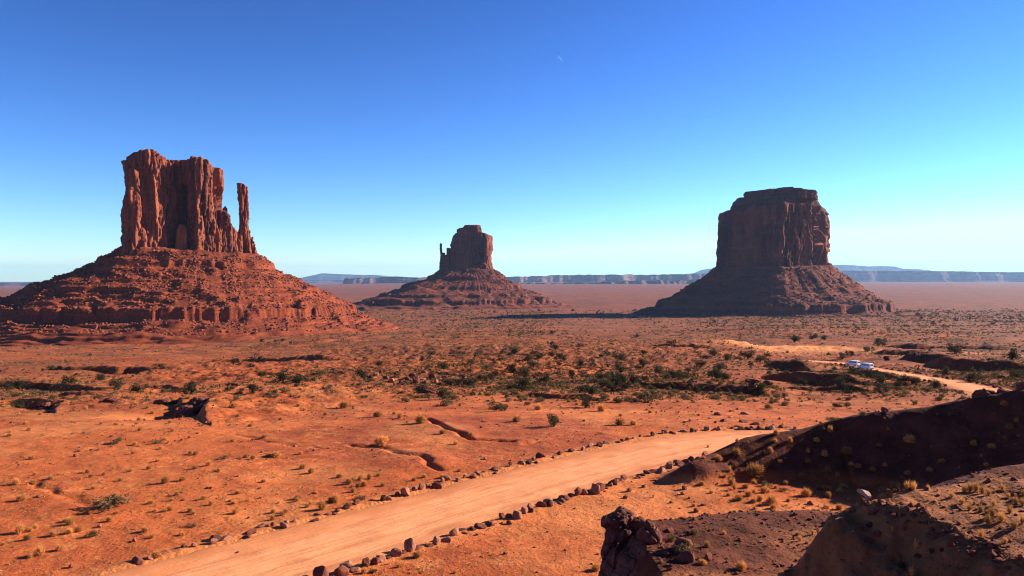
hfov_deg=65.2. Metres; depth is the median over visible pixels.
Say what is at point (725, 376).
juniper
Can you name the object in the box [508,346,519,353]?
juniper
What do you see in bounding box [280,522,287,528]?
border stone
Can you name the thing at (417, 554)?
dry shrub
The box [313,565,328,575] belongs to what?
border stone
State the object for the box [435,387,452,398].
juniper
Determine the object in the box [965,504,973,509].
grass tuft
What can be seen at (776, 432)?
dry shrub
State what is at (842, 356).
juniper
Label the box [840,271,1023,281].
mesas
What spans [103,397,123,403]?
rock ledge
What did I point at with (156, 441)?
sage shrub
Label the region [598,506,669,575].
rock outcrop
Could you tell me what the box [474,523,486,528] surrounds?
border stone
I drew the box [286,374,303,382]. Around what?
juniper
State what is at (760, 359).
juniper
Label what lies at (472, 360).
sage shrub
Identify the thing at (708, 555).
boulder
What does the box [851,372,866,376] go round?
juniper
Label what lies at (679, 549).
sage shrub
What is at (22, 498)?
dry shrub
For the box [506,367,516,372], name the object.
juniper
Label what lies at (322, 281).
mesas
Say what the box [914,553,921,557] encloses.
boulder
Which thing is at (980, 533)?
grass tuft
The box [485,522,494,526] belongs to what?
border stone
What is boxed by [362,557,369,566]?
border stone
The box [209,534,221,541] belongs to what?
border stone
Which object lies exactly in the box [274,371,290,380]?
juniper
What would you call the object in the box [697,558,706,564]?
dry shrub
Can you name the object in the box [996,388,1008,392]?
rock outcrop
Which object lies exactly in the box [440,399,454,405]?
sage shrub
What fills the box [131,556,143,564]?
border stone
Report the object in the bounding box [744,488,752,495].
dry shrub
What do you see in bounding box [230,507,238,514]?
dry shrub
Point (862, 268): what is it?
mountains
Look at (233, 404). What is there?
dry shrub
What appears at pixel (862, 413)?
sage shrub
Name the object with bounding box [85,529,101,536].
sage shrub
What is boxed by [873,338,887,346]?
juniper
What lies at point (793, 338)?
juniper
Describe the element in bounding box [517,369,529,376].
juniper
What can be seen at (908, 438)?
dry shrub
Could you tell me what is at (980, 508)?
grass tuft
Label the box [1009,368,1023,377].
juniper
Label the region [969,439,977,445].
dry shrub
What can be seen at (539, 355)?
juniper
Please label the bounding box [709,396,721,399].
sage shrub
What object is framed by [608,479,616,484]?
border stone
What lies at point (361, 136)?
sky
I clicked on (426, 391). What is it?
rock ledge
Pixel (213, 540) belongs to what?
border stone
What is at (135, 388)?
juniper
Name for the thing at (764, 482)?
sage shrub
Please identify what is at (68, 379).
juniper
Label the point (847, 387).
juniper
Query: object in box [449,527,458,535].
border stone
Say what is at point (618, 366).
juniper
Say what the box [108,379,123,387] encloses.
juniper
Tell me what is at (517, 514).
border stone
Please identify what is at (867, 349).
juniper
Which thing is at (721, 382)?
sage scrub
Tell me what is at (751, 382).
mushroom rock
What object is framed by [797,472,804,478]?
dry shrub
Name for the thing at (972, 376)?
juniper
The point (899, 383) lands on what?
juniper
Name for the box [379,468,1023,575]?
gravel
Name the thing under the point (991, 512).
grass tuft
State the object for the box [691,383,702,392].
juniper
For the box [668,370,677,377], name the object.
juniper
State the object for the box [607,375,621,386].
juniper
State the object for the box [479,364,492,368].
sage shrub
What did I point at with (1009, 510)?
grass tuft
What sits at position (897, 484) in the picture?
grass tuft
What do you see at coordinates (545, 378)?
juniper
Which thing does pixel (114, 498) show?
sage shrub
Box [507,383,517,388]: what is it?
juniper
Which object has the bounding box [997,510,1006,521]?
grass tuft
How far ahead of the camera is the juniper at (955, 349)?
315.87 m
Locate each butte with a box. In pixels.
[0,149,406,345]
[352,225,572,310]
[627,187,916,317]
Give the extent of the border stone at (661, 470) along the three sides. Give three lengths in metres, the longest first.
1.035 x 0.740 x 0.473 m
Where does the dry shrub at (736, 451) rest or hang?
on the ground
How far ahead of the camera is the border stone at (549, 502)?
55.54 m
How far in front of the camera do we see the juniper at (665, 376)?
150.44 m
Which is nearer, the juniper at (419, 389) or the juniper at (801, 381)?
the juniper at (419, 389)
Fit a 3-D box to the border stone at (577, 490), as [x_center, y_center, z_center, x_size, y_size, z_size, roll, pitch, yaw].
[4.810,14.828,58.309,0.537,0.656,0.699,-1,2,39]
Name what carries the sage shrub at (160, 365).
on the ground
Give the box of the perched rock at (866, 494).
[857,489,870,500]
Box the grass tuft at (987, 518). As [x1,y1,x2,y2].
[982,514,991,523]
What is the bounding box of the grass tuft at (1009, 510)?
[1006,504,1014,513]
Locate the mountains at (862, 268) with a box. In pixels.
[695,265,930,273]
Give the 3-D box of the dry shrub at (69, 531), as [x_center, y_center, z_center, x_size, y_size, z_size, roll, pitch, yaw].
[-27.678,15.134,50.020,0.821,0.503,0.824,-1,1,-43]
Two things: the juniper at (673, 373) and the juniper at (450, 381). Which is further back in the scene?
the juniper at (673, 373)
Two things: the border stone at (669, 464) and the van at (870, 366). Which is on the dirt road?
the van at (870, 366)
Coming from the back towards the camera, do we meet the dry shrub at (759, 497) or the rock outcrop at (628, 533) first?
the dry shrub at (759, 497)
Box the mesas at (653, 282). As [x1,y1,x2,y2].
[518,280,696,283]
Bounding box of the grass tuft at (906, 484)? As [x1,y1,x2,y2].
[904,480,909,489]
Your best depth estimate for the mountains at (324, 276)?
38033.65 m
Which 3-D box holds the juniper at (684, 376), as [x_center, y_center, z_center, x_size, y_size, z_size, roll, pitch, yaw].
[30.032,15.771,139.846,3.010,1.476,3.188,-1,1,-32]
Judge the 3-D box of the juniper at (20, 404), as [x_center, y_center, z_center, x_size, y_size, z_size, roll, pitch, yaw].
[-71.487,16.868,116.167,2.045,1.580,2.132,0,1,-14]
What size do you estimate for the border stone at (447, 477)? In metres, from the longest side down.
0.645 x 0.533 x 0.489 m
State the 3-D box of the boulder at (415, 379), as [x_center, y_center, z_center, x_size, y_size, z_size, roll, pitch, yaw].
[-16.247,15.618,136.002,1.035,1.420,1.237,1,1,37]
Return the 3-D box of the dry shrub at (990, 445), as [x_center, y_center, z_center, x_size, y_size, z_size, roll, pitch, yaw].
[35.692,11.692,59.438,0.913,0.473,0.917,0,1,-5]
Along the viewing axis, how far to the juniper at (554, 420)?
85.07 m
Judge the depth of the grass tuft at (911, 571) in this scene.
22.53 m
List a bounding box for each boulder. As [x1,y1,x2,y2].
[412,376,419,382]
[666,528,673,532]
[672,537,692,552]
[676,551,694,562]
[704,552,711,560]
[864,537,871,543]
[881,407,888,413]
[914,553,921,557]
[930,532,940,538]
[947,541,954,546]
[988,550,997,557]
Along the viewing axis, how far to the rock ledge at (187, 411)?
104.41 m
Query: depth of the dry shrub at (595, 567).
43.08 m
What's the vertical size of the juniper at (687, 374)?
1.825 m
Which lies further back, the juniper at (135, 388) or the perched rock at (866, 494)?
the juniper at (135, 388)
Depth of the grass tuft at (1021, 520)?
22.96 m
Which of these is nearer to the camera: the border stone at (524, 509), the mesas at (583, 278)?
the border stone at (524, 509)
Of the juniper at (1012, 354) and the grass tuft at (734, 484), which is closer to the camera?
the grass tuft at (734, 484)
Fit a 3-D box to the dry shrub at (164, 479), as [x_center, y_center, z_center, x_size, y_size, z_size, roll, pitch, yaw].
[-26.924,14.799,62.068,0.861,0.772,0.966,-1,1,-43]
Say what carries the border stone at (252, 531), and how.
on the ground
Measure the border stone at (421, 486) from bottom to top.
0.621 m
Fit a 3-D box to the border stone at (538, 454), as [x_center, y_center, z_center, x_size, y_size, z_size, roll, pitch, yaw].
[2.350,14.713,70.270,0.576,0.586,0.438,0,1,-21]
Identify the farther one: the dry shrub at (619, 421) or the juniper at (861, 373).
the juniper at (861, 373)
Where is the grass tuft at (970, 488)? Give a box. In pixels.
[966,481,974,491]
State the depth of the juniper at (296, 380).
127.78 m
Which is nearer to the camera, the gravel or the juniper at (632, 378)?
the gravel
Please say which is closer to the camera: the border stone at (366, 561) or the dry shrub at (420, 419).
the border stone at (366, 561)
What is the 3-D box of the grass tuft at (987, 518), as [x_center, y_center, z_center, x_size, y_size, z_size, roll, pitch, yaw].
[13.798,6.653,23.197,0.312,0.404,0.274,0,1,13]
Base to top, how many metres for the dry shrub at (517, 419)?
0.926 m
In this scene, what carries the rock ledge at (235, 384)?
on the ground
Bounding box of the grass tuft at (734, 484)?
[731,481,736,489]
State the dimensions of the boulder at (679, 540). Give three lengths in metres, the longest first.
0.867 x 0.740 x 0.702 m
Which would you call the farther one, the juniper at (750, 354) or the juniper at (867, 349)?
the juniper at (867, 349)
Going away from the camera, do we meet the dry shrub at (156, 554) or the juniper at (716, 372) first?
the dry shrub at (156, 554)
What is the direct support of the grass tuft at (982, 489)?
on the ground
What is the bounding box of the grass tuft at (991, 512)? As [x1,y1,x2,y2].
[986,504,997,516]
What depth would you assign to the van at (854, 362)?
215.53 m
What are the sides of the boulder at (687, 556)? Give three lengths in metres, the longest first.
0.684 x 0.509 x 0.466 m
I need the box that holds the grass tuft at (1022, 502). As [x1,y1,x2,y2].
[1017,497,1023,505]
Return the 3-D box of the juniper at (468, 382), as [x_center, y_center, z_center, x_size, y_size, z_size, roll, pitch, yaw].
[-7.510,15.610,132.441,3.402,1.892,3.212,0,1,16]
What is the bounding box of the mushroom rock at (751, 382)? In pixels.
[744,379,758,391]
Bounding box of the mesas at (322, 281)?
[303,280,343,282]
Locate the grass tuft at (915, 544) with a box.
[913,540,919,548]
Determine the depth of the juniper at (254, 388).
113.15 m
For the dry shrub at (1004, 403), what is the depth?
61.72 m
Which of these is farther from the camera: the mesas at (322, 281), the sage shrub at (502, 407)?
the mesas at (322, 281)
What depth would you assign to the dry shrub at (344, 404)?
103.12 m
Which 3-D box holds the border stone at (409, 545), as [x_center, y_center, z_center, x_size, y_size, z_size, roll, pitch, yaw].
[-5.941,15.078,46.714,0.696,0.942,0.608,-1,1,-35]
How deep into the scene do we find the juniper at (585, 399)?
103.38 m
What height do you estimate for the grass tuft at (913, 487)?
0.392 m
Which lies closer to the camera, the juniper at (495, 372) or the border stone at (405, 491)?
the border stone at (405, 491)
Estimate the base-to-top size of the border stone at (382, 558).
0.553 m
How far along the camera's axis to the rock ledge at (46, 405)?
114.48 m
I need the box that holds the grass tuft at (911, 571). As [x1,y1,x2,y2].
[908,567,914,575]
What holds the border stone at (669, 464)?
on the ground
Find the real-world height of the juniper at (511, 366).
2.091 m
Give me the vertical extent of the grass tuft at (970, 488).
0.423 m
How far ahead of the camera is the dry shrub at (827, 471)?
62.59 m
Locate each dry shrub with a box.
[12,477,20,484]
[14,522,25,533]
[15,493,27,501]
[25,527,33,531]
[34,544,45,555]
[49,530,58,535]
[55,543,64,550]
[64,526,74,534]
[66,517,75,524]
[75,524,82,532]
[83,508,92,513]
[106,516,113,521]
[139,525,149,532]
[152,550,162,557]
[160,475,168,483]
[179,474,185,480]
[229,401,237,407]
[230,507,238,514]
[271,450,280,456]
[298,463,305,468]
[317,499,327,509]
[332,492,339,502]
[338,400,350,408]
[345,477,352,483]
[361,479,368,485]
[361,566,367,573]
[372,411,382,416]
[373,435,388,445]
[412,550,422,557]
[414,412,425,423]
[511,415,520,421]
[534,403,542,409]
[591,563,599,570]
[597,403,606,410]
[615,417,624,425]
[629,419,637,424]
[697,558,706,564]
[714,454,722,460]
[727,477,737,484]
[732,446,741,455]
[733,560,746,570]
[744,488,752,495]
[745,461,765,477]
[757,494,763,500]
[766,493,776,504]
[773,427,778,434]
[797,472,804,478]
[800,486,811,496]
[820,449,828,456]
[821,484,828,490]
[824,466,831,475]
[836,502,843,509]
[840,446,853,453]
[901,433,916,442]
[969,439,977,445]
[986,443,996,448]
[1000,401,1007,405]
[1005,422,1013,428]
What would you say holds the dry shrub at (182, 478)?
on the ground
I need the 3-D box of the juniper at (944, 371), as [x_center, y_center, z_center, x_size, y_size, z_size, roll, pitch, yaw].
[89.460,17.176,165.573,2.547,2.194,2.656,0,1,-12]
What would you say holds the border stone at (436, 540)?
on the ground
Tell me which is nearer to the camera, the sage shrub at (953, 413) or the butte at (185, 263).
the sage shrub at (953, 413)
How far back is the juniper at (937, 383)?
135.93 m
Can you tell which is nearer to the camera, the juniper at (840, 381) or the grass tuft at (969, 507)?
the grass tuft at (969, 507)
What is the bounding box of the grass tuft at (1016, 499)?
[1013,496,1018,503]
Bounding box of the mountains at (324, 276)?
[300,273,391,279]
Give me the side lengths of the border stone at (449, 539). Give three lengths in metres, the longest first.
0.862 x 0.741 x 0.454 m
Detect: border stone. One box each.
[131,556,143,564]
[146,554,153,559]
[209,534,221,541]
[210,538,217,544]
[220,535,231,540]
[245,528,256,534]
[255,523,268,527]
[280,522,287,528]
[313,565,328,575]
[334,565,348,575]
[341,560,353,567]
[349,567,360,572]
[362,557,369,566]
[371,557,380,564]
[376,555,385,562]
[380,495,385,500]
[390,548,401,556]
[400,487,409,495]
[404,538,415,551]
[418,483,425,489]
[431,482,441,488]
[432,536,440,544]
[441,536,452,542]
[444,475,450,480]
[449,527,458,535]
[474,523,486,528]
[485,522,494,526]
[499,513,504,518]
[513,510,521,519]
[521,506,527,513]
[536,452,541,458]
[536,501,545,506]
[546,499,552,506]
[558,495,569,500]
[574,487,581,495]
[582,488,587,494]
[591,483,599,494]
[596,483,604,490]
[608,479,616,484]
[657,467,666,473]
[666,461,672,468]
[673,460,684,465]
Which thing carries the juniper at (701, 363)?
on the ground
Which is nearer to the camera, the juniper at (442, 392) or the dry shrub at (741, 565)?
the dry shrub at (741, 565)
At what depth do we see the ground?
71.14 m
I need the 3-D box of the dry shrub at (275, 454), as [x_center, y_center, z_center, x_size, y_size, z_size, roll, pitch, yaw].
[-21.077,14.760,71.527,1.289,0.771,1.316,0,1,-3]
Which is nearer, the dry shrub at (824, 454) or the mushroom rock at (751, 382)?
the dry shrub at (824, 454)
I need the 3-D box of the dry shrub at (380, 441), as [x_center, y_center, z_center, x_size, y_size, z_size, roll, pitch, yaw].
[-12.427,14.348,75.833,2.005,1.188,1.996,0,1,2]
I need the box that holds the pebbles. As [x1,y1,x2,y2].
[0,385,1016,575]
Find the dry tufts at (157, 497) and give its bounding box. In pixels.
[0,374,998,575]
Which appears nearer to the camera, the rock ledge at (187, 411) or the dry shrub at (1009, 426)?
the dry shrub at (1009, 426)
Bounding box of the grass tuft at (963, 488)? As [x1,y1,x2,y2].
[961,484,967,492]
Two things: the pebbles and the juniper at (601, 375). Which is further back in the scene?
the juniper at (601, 375)
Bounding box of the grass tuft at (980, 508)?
[977,504,984,511]
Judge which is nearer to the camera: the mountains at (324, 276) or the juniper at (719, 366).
the juniper at (719, 366)
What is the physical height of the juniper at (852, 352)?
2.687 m
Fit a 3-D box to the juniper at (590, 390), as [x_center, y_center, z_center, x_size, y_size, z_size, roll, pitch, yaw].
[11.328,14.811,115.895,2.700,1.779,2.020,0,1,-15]
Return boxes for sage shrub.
[48,365,59,369]
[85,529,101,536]
[91,493,131,510]
[110,437,121,443]
[151,363,165,367]
[153,439,162,443]
[186,522,196,526]
[257,371,266,375]
[314,369,327,373]
[355,495,367,499]
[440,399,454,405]
[466,358,475,363]
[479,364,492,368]
[488,404,509,410]
[638,391,663,402]
[666,533,675,541]
[671,537,694,553]
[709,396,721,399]
[761,480,771,487]
[777,487,789,490]
[825,417,838,420]
[832,402,840,406]
[840,402,850,406]
[858,411,865,415]
[948,411,957,415]
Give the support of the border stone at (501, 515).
on the ground
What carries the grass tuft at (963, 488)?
on the ground
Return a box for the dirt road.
[104,360,996,575]
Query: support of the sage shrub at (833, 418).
on the ground
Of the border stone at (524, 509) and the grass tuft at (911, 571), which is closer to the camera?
the grass tuft at (911, 571)
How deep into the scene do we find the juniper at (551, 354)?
224.95 m
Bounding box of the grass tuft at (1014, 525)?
[1010,519,1018,529]
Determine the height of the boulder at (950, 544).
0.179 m
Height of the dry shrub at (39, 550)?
0.756 m
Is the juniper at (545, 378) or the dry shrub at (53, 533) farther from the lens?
the juniper at (545, 378)
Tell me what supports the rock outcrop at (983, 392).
on the ground
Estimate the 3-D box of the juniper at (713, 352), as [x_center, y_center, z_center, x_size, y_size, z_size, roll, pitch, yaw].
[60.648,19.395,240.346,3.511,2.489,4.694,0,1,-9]
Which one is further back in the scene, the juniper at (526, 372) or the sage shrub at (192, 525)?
the juniper at (526, 372)
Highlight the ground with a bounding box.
[0,282,1023,575]
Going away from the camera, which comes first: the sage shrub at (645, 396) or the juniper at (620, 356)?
the sage shrub at (645, 396)
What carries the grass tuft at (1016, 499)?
on the ground
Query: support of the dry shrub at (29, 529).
on the ground
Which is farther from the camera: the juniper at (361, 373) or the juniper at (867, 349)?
the juniper at (867, 349)
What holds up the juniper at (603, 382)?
on the ground
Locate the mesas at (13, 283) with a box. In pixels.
[0,281,41,285]
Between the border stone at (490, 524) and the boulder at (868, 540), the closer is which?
the boulder at (868, 540)
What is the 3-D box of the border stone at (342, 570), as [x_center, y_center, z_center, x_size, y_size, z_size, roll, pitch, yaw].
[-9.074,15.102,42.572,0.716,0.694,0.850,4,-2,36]
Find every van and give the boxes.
[845,360,859,365]
[857,363,873,369]
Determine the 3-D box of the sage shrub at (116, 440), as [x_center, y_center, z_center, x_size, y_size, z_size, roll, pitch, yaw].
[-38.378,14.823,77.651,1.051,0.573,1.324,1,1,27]
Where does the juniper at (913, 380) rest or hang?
on the ground
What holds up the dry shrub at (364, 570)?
on the ground
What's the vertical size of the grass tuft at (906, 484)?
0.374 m
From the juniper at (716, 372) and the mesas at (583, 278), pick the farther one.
the mesas at (583, 278)
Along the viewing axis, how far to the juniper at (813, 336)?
619.17 m
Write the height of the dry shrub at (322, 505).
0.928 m
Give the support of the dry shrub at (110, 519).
on the ground
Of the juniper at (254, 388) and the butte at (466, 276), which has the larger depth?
the butte at (466, 276)
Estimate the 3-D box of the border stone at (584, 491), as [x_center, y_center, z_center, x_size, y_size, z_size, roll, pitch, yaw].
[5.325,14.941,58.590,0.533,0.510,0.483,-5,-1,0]
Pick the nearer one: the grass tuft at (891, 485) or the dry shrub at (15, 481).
the grass tuft at (891, 485)
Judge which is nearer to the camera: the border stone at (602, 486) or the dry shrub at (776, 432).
the border stone at (602, 486)
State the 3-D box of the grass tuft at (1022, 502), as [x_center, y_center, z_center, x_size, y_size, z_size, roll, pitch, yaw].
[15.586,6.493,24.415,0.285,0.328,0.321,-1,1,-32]
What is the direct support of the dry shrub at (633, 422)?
on the ground
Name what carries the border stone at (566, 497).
on the ground
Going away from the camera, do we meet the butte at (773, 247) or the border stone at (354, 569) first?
the border stone at (354, 569)
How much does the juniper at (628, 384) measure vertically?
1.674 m
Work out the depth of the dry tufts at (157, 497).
63.28 m
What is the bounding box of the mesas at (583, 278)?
[507,273,706,282]
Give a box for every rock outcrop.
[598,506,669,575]
[971,388,995,397]
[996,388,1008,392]
[1016,381,1023,389]
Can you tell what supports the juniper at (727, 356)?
on the ground
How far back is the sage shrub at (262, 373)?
172.20 m
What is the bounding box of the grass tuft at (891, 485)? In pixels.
[888,479,895,488]
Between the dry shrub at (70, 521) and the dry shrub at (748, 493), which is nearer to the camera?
the dry shrub at (70, 521)
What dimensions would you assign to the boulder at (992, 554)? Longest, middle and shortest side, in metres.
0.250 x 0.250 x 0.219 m
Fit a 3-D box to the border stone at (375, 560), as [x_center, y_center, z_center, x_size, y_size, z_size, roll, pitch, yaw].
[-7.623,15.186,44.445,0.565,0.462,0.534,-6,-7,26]
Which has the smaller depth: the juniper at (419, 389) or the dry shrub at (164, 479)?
the dry shrub at (164, 479)
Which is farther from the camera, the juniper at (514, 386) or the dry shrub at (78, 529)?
the juniper at (514, 386)
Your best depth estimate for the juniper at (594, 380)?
140.16 m
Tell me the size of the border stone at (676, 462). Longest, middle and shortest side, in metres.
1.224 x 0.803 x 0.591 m
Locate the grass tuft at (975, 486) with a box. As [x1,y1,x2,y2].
[972,481,978,491]
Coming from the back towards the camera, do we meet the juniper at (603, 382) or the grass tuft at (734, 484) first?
the juniper at (603, 382)
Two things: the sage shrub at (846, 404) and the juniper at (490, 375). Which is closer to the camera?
the sage shrub at (846, 404)
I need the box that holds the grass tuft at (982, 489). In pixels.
[978,484,985,492]
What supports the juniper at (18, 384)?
on the ground
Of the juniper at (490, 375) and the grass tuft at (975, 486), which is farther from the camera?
the juniper at (490, 375)
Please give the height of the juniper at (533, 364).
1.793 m
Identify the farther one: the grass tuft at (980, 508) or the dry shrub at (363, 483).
the dry shrub at (363, 483)
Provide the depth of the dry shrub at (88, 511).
54.18 m
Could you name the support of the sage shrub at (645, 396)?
on the ground
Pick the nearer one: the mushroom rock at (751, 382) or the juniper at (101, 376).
the mushroom rock at (751, 382)
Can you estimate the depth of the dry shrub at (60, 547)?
46.56 m
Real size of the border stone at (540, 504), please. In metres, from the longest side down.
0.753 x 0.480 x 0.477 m
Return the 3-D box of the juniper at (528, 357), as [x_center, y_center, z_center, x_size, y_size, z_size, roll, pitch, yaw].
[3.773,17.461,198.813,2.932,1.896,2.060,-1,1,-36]
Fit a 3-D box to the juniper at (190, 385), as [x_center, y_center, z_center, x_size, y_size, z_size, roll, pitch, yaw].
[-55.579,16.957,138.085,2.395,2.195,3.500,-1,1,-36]
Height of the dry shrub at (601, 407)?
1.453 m
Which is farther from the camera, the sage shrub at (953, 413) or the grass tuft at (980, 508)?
the sage shrub at (953, 413)
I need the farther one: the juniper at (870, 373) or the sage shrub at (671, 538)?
the juniper at (870, 373)
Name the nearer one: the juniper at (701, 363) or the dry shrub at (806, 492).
the dry shrub at (806, 492)
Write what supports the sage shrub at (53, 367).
on the ground
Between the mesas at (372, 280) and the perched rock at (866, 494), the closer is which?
the perched rock at (866, 494)
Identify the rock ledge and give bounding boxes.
[40,402,50,409]
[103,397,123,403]
[153,398,178,404]
[174,405,203,417]
[189,396,211,405]
[225,383,241,385]
[420,389,438,393]
[763,380,772,384]
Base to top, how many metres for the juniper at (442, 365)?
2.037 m
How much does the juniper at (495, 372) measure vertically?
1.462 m
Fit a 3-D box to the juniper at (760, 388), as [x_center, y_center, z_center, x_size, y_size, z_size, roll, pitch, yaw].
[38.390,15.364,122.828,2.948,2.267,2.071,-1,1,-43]
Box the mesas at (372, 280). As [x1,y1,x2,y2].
[343,276,511,283]
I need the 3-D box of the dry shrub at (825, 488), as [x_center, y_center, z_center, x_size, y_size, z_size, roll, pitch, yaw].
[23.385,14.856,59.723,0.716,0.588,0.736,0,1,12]
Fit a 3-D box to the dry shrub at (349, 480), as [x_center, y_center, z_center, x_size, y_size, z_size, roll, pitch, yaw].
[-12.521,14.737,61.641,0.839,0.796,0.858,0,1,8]
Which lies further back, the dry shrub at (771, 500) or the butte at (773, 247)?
the butte at (773, 247)
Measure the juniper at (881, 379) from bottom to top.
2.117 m
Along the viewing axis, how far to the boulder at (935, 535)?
23.11 m
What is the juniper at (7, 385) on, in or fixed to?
on the ground
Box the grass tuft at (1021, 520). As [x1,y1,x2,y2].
[1019,513,1023,523]
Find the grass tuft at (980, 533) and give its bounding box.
[978,529,985,536]
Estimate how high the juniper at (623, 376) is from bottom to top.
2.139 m
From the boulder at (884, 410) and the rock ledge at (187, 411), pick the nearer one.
the boulder at (884, 410)
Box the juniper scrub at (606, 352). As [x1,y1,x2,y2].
[0,308,1023,393]
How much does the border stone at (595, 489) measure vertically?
0.854 m
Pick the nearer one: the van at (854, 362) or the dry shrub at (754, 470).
the dry shrub at (754, 470)
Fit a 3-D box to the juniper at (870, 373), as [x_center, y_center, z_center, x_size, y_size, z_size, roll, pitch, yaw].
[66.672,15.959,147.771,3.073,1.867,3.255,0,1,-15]
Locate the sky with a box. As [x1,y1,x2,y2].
[0,0,1023,281]
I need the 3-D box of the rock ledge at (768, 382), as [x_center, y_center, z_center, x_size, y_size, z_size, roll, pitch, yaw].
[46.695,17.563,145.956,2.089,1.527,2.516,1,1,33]
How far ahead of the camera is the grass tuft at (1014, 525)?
22.69 m
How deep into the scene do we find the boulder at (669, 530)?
32.84 m
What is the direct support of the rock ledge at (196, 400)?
on the ground
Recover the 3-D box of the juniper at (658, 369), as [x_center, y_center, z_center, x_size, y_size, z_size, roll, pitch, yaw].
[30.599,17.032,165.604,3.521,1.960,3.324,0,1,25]
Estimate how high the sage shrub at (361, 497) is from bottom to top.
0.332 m
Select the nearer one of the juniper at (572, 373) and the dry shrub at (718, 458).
the dry shrub at (718, 458)
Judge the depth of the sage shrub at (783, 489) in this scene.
59.38 m
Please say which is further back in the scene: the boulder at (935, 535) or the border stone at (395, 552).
the border stone at (395, 552)
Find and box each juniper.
[0,381,15,389]
[12,380,27,388]
[12,398,25,408]
[61,375,76,383]
[95,373,105,379]
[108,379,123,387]
[129,384,146,391]
[182,380,195,390]
[246,383,258,392]
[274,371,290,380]
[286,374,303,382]
[292,375,309,383]
[355,366,369,377]
[414,384,428,392]
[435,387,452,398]
[437,361,448,369]
[441,377,461,385]
[455,377,474,386]
[483,373,494,379]
[491,369,498,375]
[506,363,516,369]
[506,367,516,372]
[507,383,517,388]
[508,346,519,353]
[514,377,530,389]
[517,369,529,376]
[521,355,532,359]
[527,360,541,366]
[531,353,544,358]
[536,372,549,382]
[546,351,556,356]
[547,413,559,426]
[568,370,574,377]
[580,395,594,407]
[582,385,597,395]
[586,377,600,382]
[595,372,609,378]
[597,377,609,386]
[606,380,619,389]
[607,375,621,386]
[612,352,626,359]
[614,361,629,371]
[617,373,628,382]
[618,380,631,390]
[627,375,641,383]
[638,358,647,367]
[653,365,668,373]
[659,372,670,378]
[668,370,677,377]
[676,371,691,377]
[677,373,690,378]
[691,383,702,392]
[694,360,705,367]
[707,349,720,355]
[707,368,722,379]
[713,362,726,369]
[717,372,731,379]
[724,353,735,359]
[739,350,754,358]
[753,382,769,394]
[755,354,766,362]
[787,334,801,342]
[797,378,807,384]
[809,333,817,338]
[835,375,848,388]
[838,353,845,358]
[841,383,856,390]
[844,350,855,356]
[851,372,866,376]
[863,346,874,351]
[866,369,884,378]
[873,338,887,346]
[873,382,891,391]
[874,373,885,383]
[893,374,907,380]
[893,381,903,386]
[904,375,921,384]
[928,378,943,387]
[936,365,949,375]
[946,343,961,353]
[966,372,985,381]
[1002,348,1019,359]
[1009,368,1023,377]
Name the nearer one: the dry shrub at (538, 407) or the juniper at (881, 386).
the dry shrub at (538, 407)
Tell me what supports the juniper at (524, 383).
on the ground
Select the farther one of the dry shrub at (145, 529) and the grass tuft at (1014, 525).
the dry shrub at (145, 529)
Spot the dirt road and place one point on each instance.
(332, 543)
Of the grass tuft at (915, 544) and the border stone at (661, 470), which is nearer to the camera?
the grass tuft at (915, 544)
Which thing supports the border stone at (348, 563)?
on the ground
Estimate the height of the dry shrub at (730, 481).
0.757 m
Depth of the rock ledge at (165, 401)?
114.16 m
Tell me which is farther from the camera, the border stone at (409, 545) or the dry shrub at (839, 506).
the dry shrub at (839, 506)
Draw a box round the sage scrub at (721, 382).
[0,308,1023,533]
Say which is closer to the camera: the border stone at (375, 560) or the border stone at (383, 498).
the border stone at (375, 560)
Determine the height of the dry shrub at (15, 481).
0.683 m
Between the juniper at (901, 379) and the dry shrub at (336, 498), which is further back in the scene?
the juniper at (901, 379)
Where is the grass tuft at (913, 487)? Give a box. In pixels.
[910,480,916,490]
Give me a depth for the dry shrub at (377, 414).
93.22 m
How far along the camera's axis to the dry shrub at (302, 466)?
66.68 m
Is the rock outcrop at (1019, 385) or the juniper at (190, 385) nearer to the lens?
the rock outcrop at (1019, 385)
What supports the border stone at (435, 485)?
on the ground
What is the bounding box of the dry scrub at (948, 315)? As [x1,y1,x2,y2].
[0,307,1023,573]
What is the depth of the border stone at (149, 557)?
44.95 m
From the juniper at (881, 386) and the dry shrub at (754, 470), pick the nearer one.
the dry shrub at (754, 470)
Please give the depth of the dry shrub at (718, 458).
63.55 m
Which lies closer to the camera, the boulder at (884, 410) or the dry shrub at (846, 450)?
the dry shrub at (846, 450)
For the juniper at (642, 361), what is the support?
on the ground
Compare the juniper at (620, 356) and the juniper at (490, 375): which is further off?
the juniper at (620, 356)
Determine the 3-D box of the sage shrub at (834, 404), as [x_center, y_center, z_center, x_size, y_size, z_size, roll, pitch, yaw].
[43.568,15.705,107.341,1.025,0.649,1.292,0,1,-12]
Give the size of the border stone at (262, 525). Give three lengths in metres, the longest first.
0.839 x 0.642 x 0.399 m
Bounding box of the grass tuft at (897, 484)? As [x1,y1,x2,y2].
[895,480,901,488]
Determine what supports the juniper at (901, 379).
on the ground
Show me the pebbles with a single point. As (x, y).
(372, 449)
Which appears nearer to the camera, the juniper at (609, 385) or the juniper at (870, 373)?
the juniper at (609, 385)

